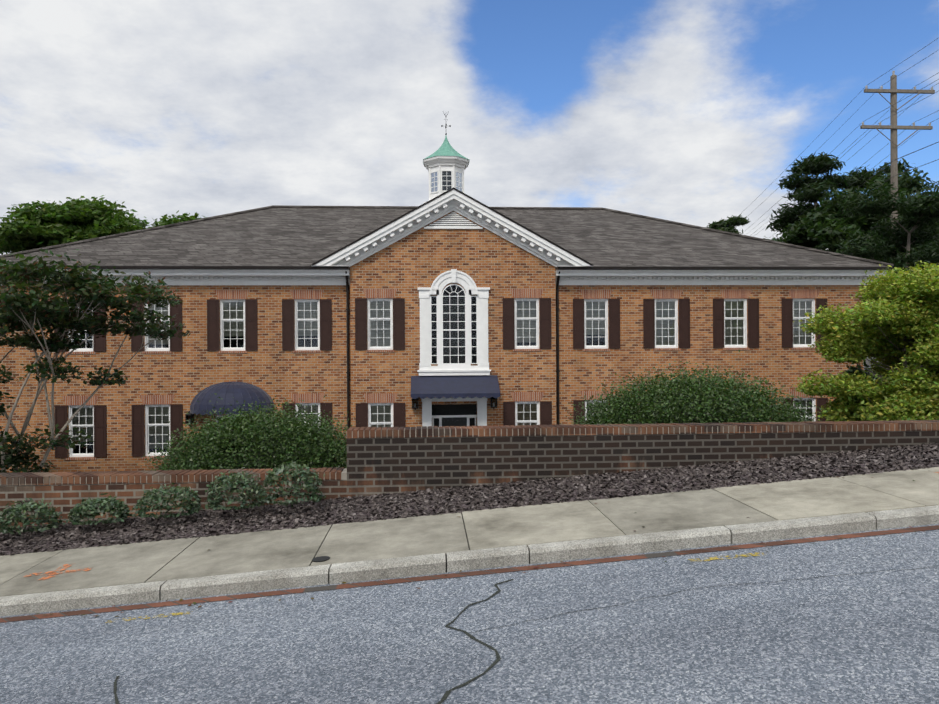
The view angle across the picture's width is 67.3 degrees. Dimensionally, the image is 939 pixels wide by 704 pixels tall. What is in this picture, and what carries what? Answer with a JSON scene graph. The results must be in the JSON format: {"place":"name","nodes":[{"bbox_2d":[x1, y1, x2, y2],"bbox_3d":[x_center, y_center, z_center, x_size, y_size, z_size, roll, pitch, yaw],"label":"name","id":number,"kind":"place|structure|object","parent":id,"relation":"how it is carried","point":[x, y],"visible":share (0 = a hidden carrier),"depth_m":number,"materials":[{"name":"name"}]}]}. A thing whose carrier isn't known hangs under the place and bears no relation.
{"place":"outdoors","nodes":[
{"label":"outdoors","id":0,"kind":"place"},
{"bbox_2d":[0,524,938,703],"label":"road","id":1,"kind":"structure","parent":0,"point":[854,636],"depth_m":4.32,"materials":[{"name":"grey asphalt"}]},
{"bbox_2d":[106,552,763,622],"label":"yellow road markings","id":2,"kind":"object","parent":1,"relation":"on","point":[711,558],"visible":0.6,"depth_m":5.42,"materials":[{"name":"yellow paint"}]},
{"bbox_2d":[5,470,928,622],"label":"leaf litter","id":3,"kind":"object","parent":1,"relation":"on","point":[417,588],"visible":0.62,"depth_m":5.46,"materials":[{"name":"brown plant"}]},
{"bbox_2d":[0,525,938,622],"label":"road gutter bricks","id":4,"kind":"object","parent":1,"relation":"on","point":[361,584],"visible":1,"depth_m":5.56,"materials":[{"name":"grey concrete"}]},
{"bbox_2d":[114,566,933,703],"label":"road cracks","id":5,"kind":"object","parent":1,"relation":"on","point":[447,692],"visible":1,"depth_m":4.23,"materials":[{"name":"black asphalt"}]},
{"bbox_2d":[0,467,938,596],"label":"sidewalk","id":6,"kind":"structure","parent":0,"point":[145,562],"depth_m":6.44,"materials":[{"name":"concrete"}]},
{"bbox_2d":[312,556,329,561],"bbox_3d":[-1.244,1.733,5.905,0.150,0.016,0.150,0,0,-3],"label":"utility cover","id":7,"kind":"object","parent":6,"relation":"on","point":[321,559],"visible":0.92,"depth_m":5.90,"materials":[{"name":"black metal"}]},
{"bbox_2d":[24,472,938,579],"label":"sidewalk spray marks","id":8,"kind":"object","parent":6,"relation":"on","point":[55,573],"visible":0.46,"depth_m":6.14,"materials":[{"name":"orange"}]},
{"bbox_2d":[0,0,938,254],"label":"sky","id":9,"kind":"structure","parent":0,"point":[682,111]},
{"bbox_2d":[149,357,932,571],"bbox_3d":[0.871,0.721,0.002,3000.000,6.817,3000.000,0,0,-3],"label":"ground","id":10,"kind":"structure","parent":0,"point":[867,363],"depth_m":195.32,"materials":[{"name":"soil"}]},
{"bbox_2d":[0,242,189,472],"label":"tree","id":11,"kind":"object","parent":10,"relation":"on","point":[20,310],"visible":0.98,"depth_m":15.31,"materials":[{"name":"green plant"}]},
{"bbox_2d":[0,195,206,254],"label":"tree","id":12,"kind":"object","parent":10,"relation":"on","point":[29,227],"visible":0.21,"depth_m":42.51,"materials":[{"name":"green plant"}]},
{"bbox_2d":[136,393,354,470],"bbox_3d":[-3.716,2.213,12.778,4.654,2.823,3.575,0,0,-3],"label":"shrub","id":13,"kind":"object","parent":10,"relation":"on","point":[263,440],"visible":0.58,"depth_m":12.13,"materials":[{"name":"green plant"}]},
{"bbox_2d":[0,112,893,472],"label":"building","id":14,"kind":"structure","parent":10,"relation":"on","point":[364,314],"depth_m":22.41,"materials":[{"name":"brick"}]},
{"bbox_2d":[190,381,273,414],"bbox_3d":[-7.431,1.419,21.752,2.586,0.983,0.970,0,0,-3],"label":"dome awning","id":15,"kind":"object","parent":14,"relation":"attached to","point":[240,392],"visible":0.83,"depth_m":21.57,"materials":[{"name":"blue fabric"}]},
{"bbox_2d":[411,375,499,398],"bbox_3d":[-0.450,1.076,21.831,2.720,0.657,0.942,0,0,-3],"label":"entrance awning","id":16,"kind":"object","parent":14,"relation":"attached to","point":[472,386],"visible":1,"depth_m":21.71,"materials":[{"name":"blue fabric"}]},
{"bbox_2d":[0,443,938,555],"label":"mulch bed","id":17,"kind":"object","parent":10,"relation":"on","point":[388,516],"visible":0.33,"depth_m":7.54,"materials":[{"name":"brown wood"}]},
{"bbox_2d":[0,498,68,534],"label":"shrub","id":18,"kind":"object","parent":17,"relation":"on","point":[51,514],"visible":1,"depth_m":7.42,"materials":[{"name":"green plant"}]},
{"bbox_2d":[63,493,133,524],"bbox_3d":[-4.005,1.675,7.614,0.696,0.298,0.614,0,0,-3],"label":"shrub","id":19,"kind":"object","parent":17,"relation":"on","point":[87,508],"visible":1,"depth_m":7.50,"materials":[{"name":"green plant"}]},
{"bbox_2d":[132,483,202,518],"bbox_3d":[-3.269,1.590,7.657,0.729,0.341,0.624,0,0,-3],"label":"shrub","id":20,"kind":"object","parent":17,"relation":"on","point":[181,494],"visible":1,"depth_m":7.53,"materials":[{"name":"green plant"}]},
{"bbox_2d":[205,467,264,510],"bbox_3d":[-2.577,1.482,7.749,0.712,0.417,0.709,0,0,-3],"label":"shrub","id":21,"kind":"object","parent":17,"relation":"on","point":[232,479],"visible":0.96,"depth_m":7.61,"materials":[{"name":"green plant"}]},
{"bbox_2d":[259,458,326,506],"bbox_3d":[-1.925,1.395,7.670,0.713,0.484,0.576,0,0,-3],"label":"shrub","id":22,"kind":"object","parent":17,"relation":"on","point":[306,477],"visible":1,"depth_m":7.57,"materials":[{"name":"green plant"}]},
{"bbox_2d":[0,443,938,555],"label":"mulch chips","id":23,"kind":"object","parent":17,"relation":"on","point":[853,456],"visible":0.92,"depth_m":7.67,"materials":[{"name":"brown wood"}]},
{"bbox_2d":[0,420,938,527],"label":"garden wall","id":24,"kind":"structure","parent":10,"relation":"on","point":[385,460],"depth_m":8.39,"materials":[{"name":"brick"}]},
{"bbox_2d":[0,505,938,616],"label":"kerb","id":25,"kind":"structure","parent":10,"relation":"on","point":[368,570],"depth_m":5.68,"materials":[{"name":"concrete"}]},
{"bbox_2d":[557,350,827,424],"bbox_3d":[4.280,1.494,13.253,5.613,2.963,3.909,0,0,-3],"label":"shrub","id":26,"kind":"object","parent":10,"relation":"on","point":[694,399],"visible":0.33,"depth_m":12.57,"materials":[{"name":"green plant"}]},
{"bbox_2d":[705,214,749,233],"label":"tree","id":27,"kind":"object","parent":10,"relation":"on","point":[724,225],"visible":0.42,"depth_m":71.52,"materials":[{"name":"green plant"}]},
{"bbox_2d":[766,152,858,246],"bbox_3d":[20.140,-3.717,40.025,5.810,15.477,5.191,0,0,-3],"label":"tree","id":28,"kind":"object","parent":10,"relation":"on","point":[812,193],"visible":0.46,"depth_m":39.77,"materials":[{"name":"green plant"}]},
{"bbox_2d":[730,38,938,258],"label":"utility pole","id":29,"kind":"object","parent":10,"relation":"on","point":[893,91],"visible":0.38,"depth_m":27.29,"materials":[{"name":"brown wood"}]},
{"bbox_2d":[763,187,938,358],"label":"tree","id":30,"kind":"object","parent":10,"relation":"on","point":[825,229],"visible":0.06,"depth_m":31.66,"materials":[{"name":"green plant"}]},
{"bbox_2d":[830,362,885,421],"bbox_3d":[11.354,2.122,20.155,2.326,4.079,2.349,0,0,-3],"label":"dark shrub","id":31,"kind":"object","parent":10,"relation":"on","point":[852,370],"visible":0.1,"depth_m":20.11,"materials":[{"name":"green plant"}]},
{"bbox_2d":[793,260,938,421],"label":"tree","id":32,"kind":"object","parent":10,"relation":"on","point":[896,314],"visible":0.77,"depth_m":17.41,"materials":[{"name":"green plant"}]},
{"bbox_2d":[833,158,915,384],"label":"tree","id":33,"kind":"object","parent":10,"relation":"on","point":[857,174],"visible":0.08,"depth_m":41.70,"materials":[{"name":"green plant"}]},
{"bbox_2d":[818,168,938,358],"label":"tree","id":34,"kind":"object","parent":10,"relation":"on","point":[907,181],"depth_m":36.09,"materials":[{"name":"green plant"}]},
{"bbox_2d":[832,180,938,377],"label":"tree","id":35,"kind":"object","parent":10,"relation":"on","point":[926,207],"visible":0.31,"depth_m":25.09,"materials":[{"name":"green plant"}]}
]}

